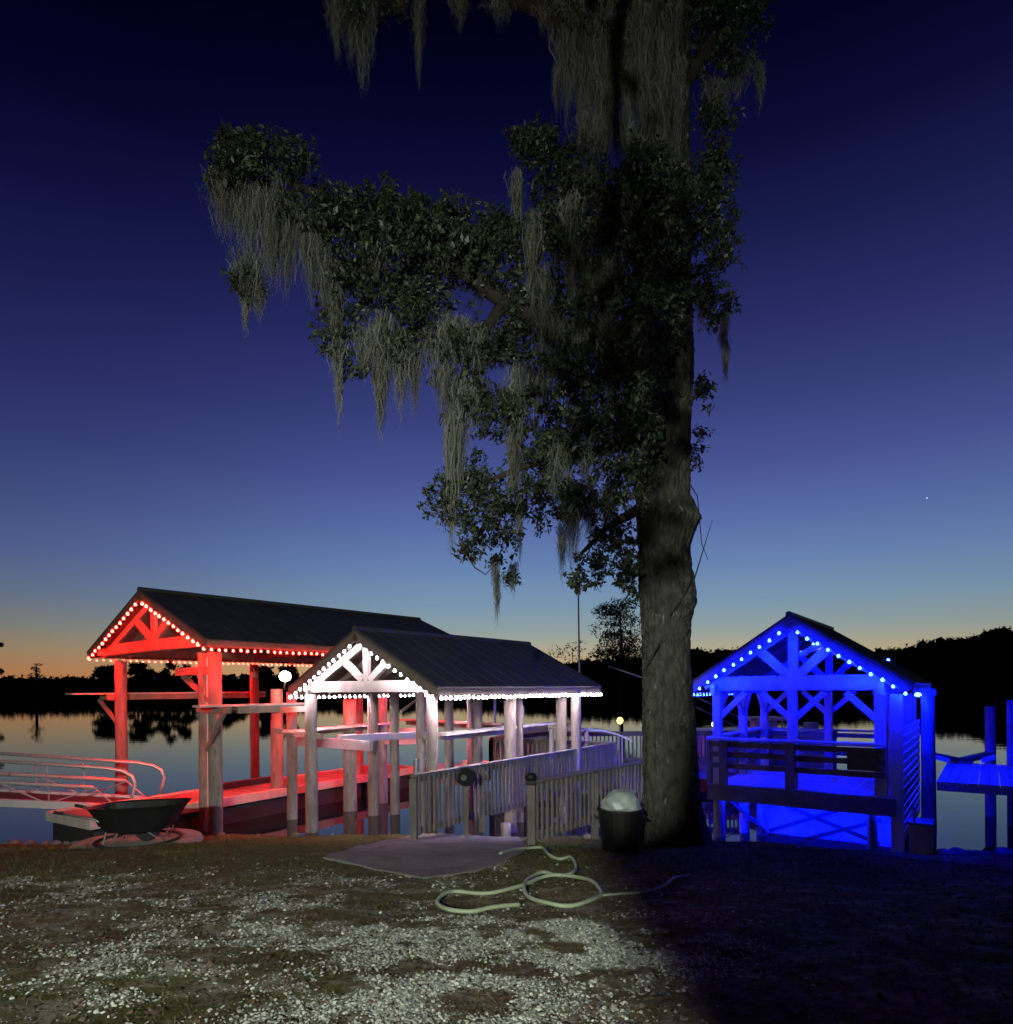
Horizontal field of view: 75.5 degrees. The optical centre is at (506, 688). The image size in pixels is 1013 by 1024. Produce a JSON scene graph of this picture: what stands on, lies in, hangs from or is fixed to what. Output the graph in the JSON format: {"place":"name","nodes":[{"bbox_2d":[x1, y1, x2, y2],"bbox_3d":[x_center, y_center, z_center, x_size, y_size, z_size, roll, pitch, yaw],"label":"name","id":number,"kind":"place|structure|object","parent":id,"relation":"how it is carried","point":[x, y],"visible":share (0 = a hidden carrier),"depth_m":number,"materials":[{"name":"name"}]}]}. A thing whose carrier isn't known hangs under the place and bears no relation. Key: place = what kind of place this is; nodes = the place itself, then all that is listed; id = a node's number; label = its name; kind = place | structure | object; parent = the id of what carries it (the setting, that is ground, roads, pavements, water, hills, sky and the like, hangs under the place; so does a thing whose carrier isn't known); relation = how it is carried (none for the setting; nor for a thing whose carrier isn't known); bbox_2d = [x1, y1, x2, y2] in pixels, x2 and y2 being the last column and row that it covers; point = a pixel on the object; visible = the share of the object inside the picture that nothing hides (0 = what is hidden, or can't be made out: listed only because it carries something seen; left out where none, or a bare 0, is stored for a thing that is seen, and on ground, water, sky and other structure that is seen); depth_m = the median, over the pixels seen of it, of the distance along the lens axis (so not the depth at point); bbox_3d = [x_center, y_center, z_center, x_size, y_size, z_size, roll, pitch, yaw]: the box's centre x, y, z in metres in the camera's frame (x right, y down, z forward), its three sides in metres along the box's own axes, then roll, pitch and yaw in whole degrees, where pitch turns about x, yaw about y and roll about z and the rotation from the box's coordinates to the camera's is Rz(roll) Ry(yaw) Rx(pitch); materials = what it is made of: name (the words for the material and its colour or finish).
{"place":"outdoors","nodes":[
{"label":"outdoors","id":0,"kind":"place"},
{"bbox_2d":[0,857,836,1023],"bbox_3d":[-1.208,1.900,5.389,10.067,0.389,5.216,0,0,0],"label":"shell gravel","id":1,"kind":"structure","parent":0,"point":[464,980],"depth_m":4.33,"materials":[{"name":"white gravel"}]},
{"bbox_2d":[323,833,531,878],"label":"path","id":2,"kind":"structure","parent":0,"point":[475,853],"depth_m":8.00,"materials":[{"name":"concrete"}]},
{"bbox_2d":[456,767,474,837],"bbox_3d":[-0.720,2.036,11.321,0.325,1.337,0.315,0,0,-22],"label":"hose reel","id":3,"kind":"object","parent":2,"relation":"on","point":[465,777],"visible":0.92,"depth_m":11.28,"materials":[{"name":"black plastic"}]},
{"bbox_2d":[409,742,616,839],"bbox_3d":[0.619,2.045,13.780,0.161,1.281,7.574,0,0,35],"label":"railing","id":4,"kind":"object","parent":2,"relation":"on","point":[554,762],"visible":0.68,"depth_m":12.43,"materials":[{"name":"white wood"}]},
{"bbox_2d":[0,834,1012,1023],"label":"ground","id":5,"kind":"structure","parent":0,"point":[819,1013],"depth_m":4.93,"materials":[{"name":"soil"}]},
{"bbox_2d":[9,839,20,843],"bbox_3d":[-9.122,2.875,12.137,0.204,0.142,0.179,0,0,-19],"label":"rock","id":6,"kind":"object","parent":5,"relation":"on","point":[13,841],"visible":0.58,"depth_m":12.09,"materials":[{"name":"grey stone"}]},
{"bbox_2d":[24,839,35,844],"bbox_3d":[-8.795,2.861,12.084,0.165,0.140,0.179,0,0,18],"label":"rock","id":7,"kind":"object","parent":5,"relation":"on","point":[29,841],"visible":0.66,"depth_m":12.03,"materials":[{"name":"grey stone"}]},
{"bbox_2d":[41,840,49,844],"bbox_3d":[-8.506,2.864,12.075,0.152,0.109,0.138,0,0,13],"label":"rock","id":8,"kind":"object","parent":5,"relation":"on","point":[45,842],"visible":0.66,"depth_m":12.03,"materials":[{"name":"grey stone"}]},
{"bbox_2d":[51,840,61,844],"bbox_3d":[-8.309,2.870,12.072,0.134,0.143,0.149,0,0,21],"label":"rock","id":9,"kind":"object","parent":5,"relation":"on","point":[59,842],"visible":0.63,"depth_m":12.05,"materials":[{"name":"grey stone"}]},
{"bbox_2d":[68,828,203,849],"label":"round slab","id":10,"kind":"structure","parent":5,"relation":"on","point":[180,835],"depth_m":10.43,"materials":[{"name":"stone"}]},
{"bbox_2d":[53,798,191,844],"bbox_3d":[-6.003,2.114,10.361,1.856,0.625,0.820,0,0,-7],"label":"wheelbarrow","id":11,"kind":"object","parent":10,"relation":"on","point":[147,820],"visible":1,"depth_m":10.12,"materials":[{"name":"black plastic"}]},
{"bbox_2d":[290,833,300,836],"bbox_3d":[-3.925,2.753,12.165,0.177,0.140,0.173,0,0,-33],"label":"rock","id":12,"kind":"object","parent":5,"relation":"on","point":[294,834],"visible":0.53,"depth_m":12.11,"materials":[{"name":"grey stone"}]},
{"bbox_2d":[201,0,775,848],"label":"oak tree","id":13,"kind":"object","parent":5,"relation":"on","point":[649,236],"visible":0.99,"depth_m":9.25,"materials":[{"name":"green plant"}]},
{"bbox_2d":[435,846,603,913],"bbox_3d":[0.124,1.956,6.956,1.525,0.263,3.110,0,0,0],"label":"garden hose","id":14,"kind":"object","parent":5,"relation":"on","point":[528,881],"visible":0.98,"depth_m":6.11,"materials":[{"name":"green rubber"}]},
{"bbox_2d":[527,760,643,844],"bbox_3d":[1.495,1.960,11.093,0.163,1.177,3.592,0,0,41],"label":"railing","id":15,"kind":"object","parent":5,"relation":"on","point":[592,776],"visible":0.62,"depth_m":10.63,"materials":[{"name":"white wood"}]},
{"bbox_2d":[525,772,536,784],"bbox_3d":[0.364,1.347,9.800,0.190,0.180,0.187,0,0,0],"label":"post cap","id":16,"kind":"object","parent":15,"relation":"on","point":[530,778],"visible":1,"depth_m":9.72,"materials":[{"name":"black plastic"}]},
{"bbox_2d":[593,805,647,852],"bbox_3d":[1.518,1.877,8.700,0.627,0.576,0.627,0,0,40],"label":"trash can","id":17,"kind":"object","parent":5,"relation":"on","point":[620,832],"visible":0.77,"depth_m":8.47,"materials":[{"name":"black plastic"}]},
{"bbox_2d":[600,789,641,811],"bbox_3d":[1.525,1.494,8.712,0.564,0.318,0.484,0,0,0],"label":"garbage bag","id":18,"kind":"object","parent":17,"relation":"in","point":[622,800],"visible":0.9,"depth_m":8.54,"materials":[{"name":"white plastic"}]},
{"bbox_2d":[501,756,755,837],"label":"boardwalk","id":19,"kind":"structure","parent":5,"relation":"on","point":[506,826],"depth_m":14.38,"materials":[{"name":"grey wood"}]},
{"bbox_2d":[578,595,579,672],"bbox_3d":[2.788,-0.765,25.056,0.136,6.308,0.095,0,0,0],"label":"mast","id":20,"kind":"object","parent":19,"relation":"on","point":[578,638],"visible":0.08,"depth_m":25.03,"materials":[{"name":"metal"}]},
{"bbox_2d":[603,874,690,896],"bbox_3d":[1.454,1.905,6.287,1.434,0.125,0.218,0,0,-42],"label":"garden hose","id":21,"kind":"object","parent":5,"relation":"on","point":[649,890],"visible":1,"depth_m":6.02,"materials":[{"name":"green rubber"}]},
{"bbox_2d":[692,611,936,852],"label":"pavilion","id":22,"kind":"structure","parent":5,"relation":"on","point":[868,806],"depth_m":12.38,"materials":[{"name":"wood"}]},
{"bbox_2d":[693,692,732,695],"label":"string light","id":23,"kind":"object","parent":22,"relation":"attached to","point":[699,694],"visible":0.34,"depth_m":13.93,"materials":[{"name":"white plastic"}]},
{"bbox_2d":[693,631,780,693],"bbox_3d":[4.394,-0.469,12.652,1.741,1.192,0.110,0,0,36],"label":"string light","id":24,"kind":"object","parent":22,"relation":"attached to","point":[741,659],"visible":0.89,"depth_m":12.61,"materials":[{"name":"white plastic"}]},
{"bbox_2d":[796,630,907,694],"bbox_3d":[6.005,-0.475,11.461,1.745,1.200,0.108,0,0,37],"label":"string light","id":25,"kind":"object","parent":22,"relation":"attached to","point":[883,679],"visible":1,"depth_m":11.41,"materials":[{"name":"white plastic"}]},
{"bbox_2d":[911,691,920,696],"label":"string light","id":26,"kind":"object","parent":22,"relation":"attached to","point":[917,694],"visible":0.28,"depth_m":11.06,"materials":[{"name":"white plastic"}]},
{"bbox_2d":[913,806,915,821],"bbox_3d":[6.796,2.713,10.900,0.041,1.479,0.041,0,0,22],"label":"pipe","id":27,"kind":"object","parent":5,"relation":"on","point":[914,814],"visible":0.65,"depth_m":10.88,"materials":[{"name":"grey metal"}]},
{"bbox_2d":[907,817,934,854],"bbox_3d":[6.978,2.609,11.007,0.360,0.765,0.560,0,0,36],"label":"step box","id":28,"kind":"object","parent":5,"relation":"on","point":[921,836],"visible":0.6,"depth_m":10.83,"materials":[{"name":"wood"}]},
{"bbox_2d":[933,848,954,855],"bbox_3d":[7.150,2.702,10.697,0.301,0.175,0.257,0,0,28],"label":"rock","id":29,"kind":"object","parent":5,"relation":"on","point":[944,851],"visible":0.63,"depth_m":10.63,"materials":[{"name":"stone"}]},
{"bbox_2d":[948,847,967,855],"bbox_3d":[7.567,2.779,10.989,0.330,0.223,0.361,0,0,23],"label":"rock","id":30,"kind":"object","parent":5,"relation":"on","point":[957,851],"visible":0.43,"depth_m":10.90,"materials":[{"name":"grey stone"}]},
{"bbox_2d":[971,850,981,853],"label":"rock","id":31,"kind":"object","parent":5,"relation":"on","point":[976,852],"visible":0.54,"depth_m":10.84,"materials":[{"name":"stone"}]},
{"bbox_2d":[982,846,995,853],"bbox_3d":[8.188,2.774,11.027,0.196,0.215,0.287,0,0,-33],"label":"rock","id":32,"kind":"object","parent":5,"relation":"on","point":[990,849],"visible":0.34,"depth_m":11.01,"materials":[{"name":"grey stone"}]},
{"bbox_2d":[992,847,1012,855],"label":"rock","id":33,"kind":"object","parent":5,"relation":"on","point":[1002,851],"visible":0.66,"depth_m":10.56,"materials":[{"name":"stone"}]},
{"bbox_2d":[0,688,1012,852],"bbox_3d":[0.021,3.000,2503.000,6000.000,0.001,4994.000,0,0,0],"label":"water","id":34,"kind":"structure","parent":0,"point":[163,735],"depth_m":34.00,"materials":[{"name":"black liquid"}]},
{"bbox_2d":[0,642,4,676],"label":"shore tree","id":35,"kind":"object","parent":34,"relation":"on","point":[2,671],"visible":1,"depth_m":150.07,"materials":[{"name":"black plant"}]},
{"bbox_2d":[28,663,44,701],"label":"cypress tree","id":36,"kind":"object","parent":34,"relation":"in","point":[36,678],"visible":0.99,"depth_m":179.77,"materials":[{"name":"black plant"}]},
{"bbox_2d":[90,664,114,702],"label":"shore tree","id":37,"kind":"object","parent":34,"relation":"on","point":[105,676],"visible":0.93,"depth_m":163.02,"materials":[{"name":"black plant"}]},
{"bbox_2d":[127,659,149,702],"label":"shore tree","id":38,"kind":"object","parent":34,"relation":"on","point":[134,668],"visible":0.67,"depth_m":163.92,"materials":[{"name":"black plant"}]},
{"bbox_2d":[136,666,160,702],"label":"shore tree","id":39,"kind":"object","parent":34,"relation":"on","point":[145,682],"visible":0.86,"depth_m":163.68,"materials":[{"name":"black plant"}]},
{"bbox_2d":[150,660,179,702],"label":"shore tree","id":40,"kind":"object","parent":34,"relation":"on","point":[164,676],"visible":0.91,"depth_m":164.08,"materials":[{"name":"black plant"}]},
{"bbox_2d":[173,664,197,701],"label":"shore tree","id":41,"kind":"object","parent":34,"relation":"on","point":[182,684],"visible":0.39,"depth_m":163.02,"materials":[{"name":"black plant"}]},
{"bbox_2d":[46,764,412,842],"bbox_3d":[-5.962,2.817,16.732,1.750,0.830,9.600,0,0,32],"label":"floating dock","id":42,"kind":"object","parent":34,"relation":"on","point":[243,803],"visible":0.36,"depth_m":15.25,"materials":[{"name":"wood"}]},
{"bbox_2d":[0,752,165,808],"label":"gangway","id":43,"kind":"object","parent":42,"relation":"on","point":[13,797],"visible":0.91,"depth_m":14.62,"materials":[{"name":"metal"}]},
{"bbox_2d":[223,776,270,788],"bbox_3d":[-6.659,2.397,16.518,0.180,0.140,2.100,0,0,32],"label":"carpeted bunk","id":44,"kind":"object","parent":42,"relation":"on","point":[245,782],"visible":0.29,"depth_m":16.51,"materials":[{"name":"carpet"}]},
{"bbox_2d":[222,674,246,701],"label":"shore tree","id":45,"kind":"object","parent":34,"relation":"on","point":[229,684],"visible":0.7,"depth_m":163.32,"materials":[{"name":"black plant"}]},
{"bbox_2d":[65,587,448,833],"bbox_3d":[-5.805,1.336,18.455,6.970,7.414,9.383,0,0,39],"label":"boathouse","id":46,"kind":"object","parent":34,"relation":"in","point":[204,620],"visible":0.54,"depth_m":15.94,"materials":[{"name":"red wood"}]},
{"bbox_2d":[87,603,138,659],"bbox_3d":[-9.759,-1.375,16.182,2.915,1.247,0.131,0,0,38],"label":"string light","id":47,"kind":"object","parent":46,"relation":"attached to","point":[116,627],"visible":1,"depth_m":16.07,"materials":[{"name":"white plastic"}]},
{"bbox_2d":[141,601,207,649],"bbox_3d":[-7.240,-1.387,14.173,2.909,1.253,0.131,0,0,39],"label":"string light","id":48,"kind":"object","parent":46,"relation":"attached to","point":[169,622],"visible":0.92,"depth_m":14.10,"materials":[{"name":"white plastic"}]},
{"bbox_2d":[89,658,312,665],"bbox_3d":[-8.208,-0.778,20.621,0.116,0.098,8.834,0,0,39],"label":"string light","id":49,"kind":"object","parent":46,"relation":"attached to","point":[197,662],"visible":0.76,"depth_m":19.19,"materials":[{"name":"white plastic"}]},
{"bbox_2d":[209,647,326,655],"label":"string light","id":50,"kind":"object","parent":46,"relation":"attached to","point":[254,651],"visible":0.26,"depth_m":14.19,"materials":[{"name":"white plastic"}]},
{"bbox_2d":[462,760,488,774],"bbox_3d":[-0.906,2.499,20.786,0.900,0.415,0.500,0,0,36],"label":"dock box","id":51,"kind":"object","parent":46,"relation":"in","point":[464,762],"visible":0.2,"depth_m":20.78,"materials":[{"name":"white plastic"}]},
{"bbox_2d":[259,665,280,701],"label":"shore tree","id":52,"kind":"object","parent":34,"relation":"on","point":[268,679],"visible":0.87,"depth_m":163.71,"materials":[{"name":"black plant"}]},
{"bbox_2d":[270,689,283,787],"bbox_3d":[-5.707,2.431,16.299,0.338,4.824,0.330,0,0,0],"label":"mooring pile","id":53,"kind":"object","parent":34,"relation":"in","point":[277,758],"visible":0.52,"depth_m":16.17,"materials":[{"name":"brown wood"}]},
{"bbox_2d":[279,671,290,688],"bbox_3d":[-5.338,-0.192,15.877,0.280,0.440,0.470,0,0,0],"label":"flood lamp","id":54,"kind":"object","parent":53,"relation":"on","point":[285,676],"visible":1,"depth_m":15.70,"materials":[{"name":"grey metal"}]},
{"bbox_2d":[278,664,298,691],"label":"shore tree","id":55,"kind":"object","parent":34,"relation":"on","point":[292,669],"visible":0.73,"depth_m":164.23,"materials":[{"name":"black plant"}]},
{"bbox_2d":[286,692,297,819],"bbox_3d":[-4.979,2.459,15.196,0.259,4.752,0.253,0,0,0],"label":"mooring pile","id":56,"kind":"object","parent":34,"relation":"in","point":[292,781],"visible":0.51,"depth_m":15.10,"materials":[{"name":"wood"}]},
{"bbox_2d":[343,699,356,811],"bbox_3d":[-3.868,2.552,16.203,0.348,4.553,0.350,0,0,0],"label":"mooring pile","id":57,"kind":"object","parent":34,"relation":"in","point":[349,772],"visible":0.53,"depth_m":16.06,"materials":[{"name":"brown wood"}]},
{"bbox_2d":[355,694,362,773],"bbox_3d":[-4.279,2.330,19.000,0.262,5.003,0.258,0,0,0],"label":"mooring pile","id":58,"kind":"object","parent":34,"relation":"in","point":[359,710],"visible":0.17,"depth_m":18.89,"materials":[{"name":"wood"}]},
{"bbox_2d":[367,693,379,815],"bbox_3d":[-3.173,2.472,15.602,0.294,4.704,0.284,0,0,0],"label":"mooring pile","id":59,"kind":"object","parent":34,"relation":"in","point":[373,781],"visible":0.54,"depth_m":15.49,"materials":[{"name":"wood"}]},
{"bbox_2d":[413,759,418,807],"bbox_3d":[-1.732,2.439,12.600,0.110,2.146,0.105,0,0,0],"label":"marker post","id":60,"kind":"object","parent":34,"relation":"in","point":[415,765],"visible":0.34,"depth_m":12.55,"materials":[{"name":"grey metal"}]},
{"bbox_2d":[270,625,601,832],"bbox_3d":[-1.908,1.903,16.141,7.048,6.226,6.962,0,0,37],"label":"boathouse","id":61,"kind":"object","parent":34,"relation":"in","point":[437,664],"visible":0.74,"depth_m":13.72,"materials":[{"name":"white wood"}]},
{"bbox_2d":[290,644,351,697],"bbox_3d":[-3.772,-0.327,13.213,1.927,1.055,0.101,0,0,36],"label":"string light","id":62,"kind":"object","parent":61,"relation":"hanging from","point":[328,664],"visible":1,"depth_m":13.18,"materials":[{"name":"white plastic"}]},
{"bbox_2d":[297,693,426,750],"bbox_3d":[-3.236,0.820,16.133,2.496,1.405,3.119,0,0,37],"label":"lift","id":63,"kind":"object","parent":61,"relation":"hanging from","point":[362,742],"visible":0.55,"depth_m":15.22,"materials":[{"name":"metal"}]},
{"bbox_2d":[288,694,454,698],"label":"string light","id":64,"kind":"object","parent":61,"relation":"attached to","point":[345,696],"visible":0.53,"depth_m":15.27,"materials":[{"name":"white plastic"}]},
{"bbox_2d":[359,643,435,698],"bbox_3d":[-2.027,-0.340,11.918,1.925,1.052,0.103,0,0,36],"label":"string light","id":65,"kind":"object","parent":61,"relation":"attached to","point":[388,666],"visible":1,"depth_m":11.88,"materials":[{"name":"white plastic"}]},
{"bbox_2d":[493,697,495,723],"bbox_3d":[-0.318,0.610,17.800,0.070,0.746,0.067,0,0,0],"label":"guide pole","id":66,"kind":"object","parent":61,"relation":"attached to","point":[494,703],"visible":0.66,"depth_m":17.77,"materials":[{"name":"white plastic"}]},
{"bbox_2d":[438,692,601,699],"bbox_3d":[0.570,0.154,13.655,0.128,0.102,5.830,0,0,37],"label":"string light","id":67,"kind":"object","parent":61,"relation":"hanging from","point":[482,696],"visible":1,"depth_m":13.06,"materials":[{"name":"white plastic"}]},
{"bbox_2d":[548,727,589,769],"bbox_3d":[1.657,1.710,17.340,0.950,1.324,0.550,0,0,37],"label":"cleaning table","id":68,"kind":"object","parent":61,"relation":"in","point":[551,737],"visible":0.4,"depth_m":17.35,"materials":[{"name":"white wood"}]},
{"bbox_2d":[426,762,462,776],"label":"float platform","id":69,"kind":"structure","parent":34,"relation":"on","point":[440,765],"depth_m":23.31,"materials":[{"name":"grey wood"}]},
{"bbox_2d":[501,763,640,802],"bbox_3d":[2.370,3.445,18.758,4.590,2.087,2.400,0,0,37],"label":"landing","id":70,"kind":"object","parent":34,"relation":"in","point":[607,784],"visible":0.01,"depth_m":17.17,"materials":[{"name":"grey wood"}]},
{"bbox_2d":[489,731,548,779],"bbox_3d":[0.473,2.014,20.128,0.160,1.218,3.531,0,0,33],"label":"railing","id":71,"kind":"object","parent":70,"relation":"attached to","point":[534,735],"visible":0.39,"depth_m":20.32,"materials":[{"name":"grey wood"}]},
{"bbox_2d":[489,737,611,788],"bbox_3d":[1.130,2.009,17.808,3.799,1.218,0.158,0,0,30],"label":"railing","id":72,"kind":"object","parent":70,"relation":"on","point":[540,742],"visible":0.32,"depth_m":17.94,"materials":[{"name":"grey wood"}]},
{"bbox_2d":[589,728,632,775],"bbox_3d":[2.793,1.746,18.000,1.250,1.286,0.600,0,0,0],"label":"handrail","id":73,"kind":"object","parent":70,"relation":"on","point":[606,731],"visible":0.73,"depth_m":17.73,"materials":[{"name":"grey metal"}]},
{"bbox_2d":[616,717,622,763],"bbox_3d":[3.368,1.621,19.400,0.210,1.527,0.210,0,0,0],"label":"dock lamp","id":74,"kind":"object","parent":70,"relation":"on","point":[619,720],"visible":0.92,"depth_m":19.38,"materials":[{"name":"grey metal"}]},
{"bbox_2d":[586,597,641,713],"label":"shore tree","id":75,"kind":"object","parent":34,"relation":"on","point":[626,649],"visible":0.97,"depth_m":74.36,"materials":[{"name":"black plant"}]},
{"bbox_2d":[595,765,733,778],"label":"pier","id":76,"kind":"structure","parent":34,"relation":"in","point":[702,774],"depth_m":18.89,"materials":[{"name":"grey wood"}]},
{"bbox_2d":[567,731,733,762],"bbox_3d":[4.549,1.975,20.634,5.809,1.238,0.140,0,0,1],"label":"railing","id":77,"kind":"object","parent":76,"relation":"on","point":[640,734],"visible":0.2,"depth_m":20.61,"materials":[{"name":"grey wood"}]},
{"bbox_2d":[609,666,837,767],"bbox_3d":[7.338,1.152,23.000,7.652,3.893,2.000,0,0,0],"label":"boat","id":78,"kind":"object","parent":34,"relation":"on","point":[755,721],"visible":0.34,"depth_m":22.44,"materials":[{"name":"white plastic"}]},
{"bbox_2d":[937,763,1012,795],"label":"dock","id":79,"kind":"object","parent":34,"relation":"in","point":[953,777],"visible":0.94,"depth_m":11.37,"materials":[{"name":"wood"}]},
{"bbox_2d":[984,706,996,816],"bbox_3d":[11.098,2.570,15.001,0.242,4.308,0.236,0,0,0],"label":"mooring pile","id":80,"kind":"object","parent":34,"relation":"in","point":[990,746],"visible":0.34,"depth_m":14.91,"materials":[{"name":"wood"}]},
{"bbox_2d":[1006,700,1012,826],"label":"mooring pile","id":81,"kind":"object","parent":34,"relation":"in","point":[1009,713],"visible":0.43,"depth_m":13.86,"materials":[{"name":"wood"}]},
{"bbox_2d":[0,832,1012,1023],"bbox_3d":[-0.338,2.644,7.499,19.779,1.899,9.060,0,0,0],"label":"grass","id":82,"kind":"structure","parent":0,"point":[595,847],"depth_m":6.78,"materials":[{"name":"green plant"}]},
{"bbox_2d":[0,641,1012,697],"bbox_3d":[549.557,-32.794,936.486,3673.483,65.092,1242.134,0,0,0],"label":"hills","id":83,"kind":"structure","parent":0,"point":[937,686],"depth_m":560.62,"materials":[{"name":"black plant"}]},
{"bbox_2d":[0,626,1012,697],"bbox_3d":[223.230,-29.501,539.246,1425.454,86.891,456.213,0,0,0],"label":"woods","id":84,"kind":"object","parent":83,"relation":"on","point":[976,661],"visible":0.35,"depth_m":580.04,"materials":[{"name":"black plant"}]},
{"bbox_2d":[0,0,1012,678],"label":"sky","id":85,"kind":"structure","parent":0,"point":[158,430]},
{"bbox_2d":[548,639,585,670],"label":"shore tree","id":86,"kind":"object","parent":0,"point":[562,653],"visible":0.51,"depth_m":169.77,"materials":[{"name":"black plant"}]},
{"bbox_2d":[936,752,995,763],"bbox_3d":[9.496,1.452,13.684,1.261,0.244,0.315,0,0,0],"label":"boat cradle","id":87,"kind":"object","parent":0,"point":[983,757],"visible":0.79,"depth_m":13.58,"materials":[{"name":"white plastic"}]}
]}

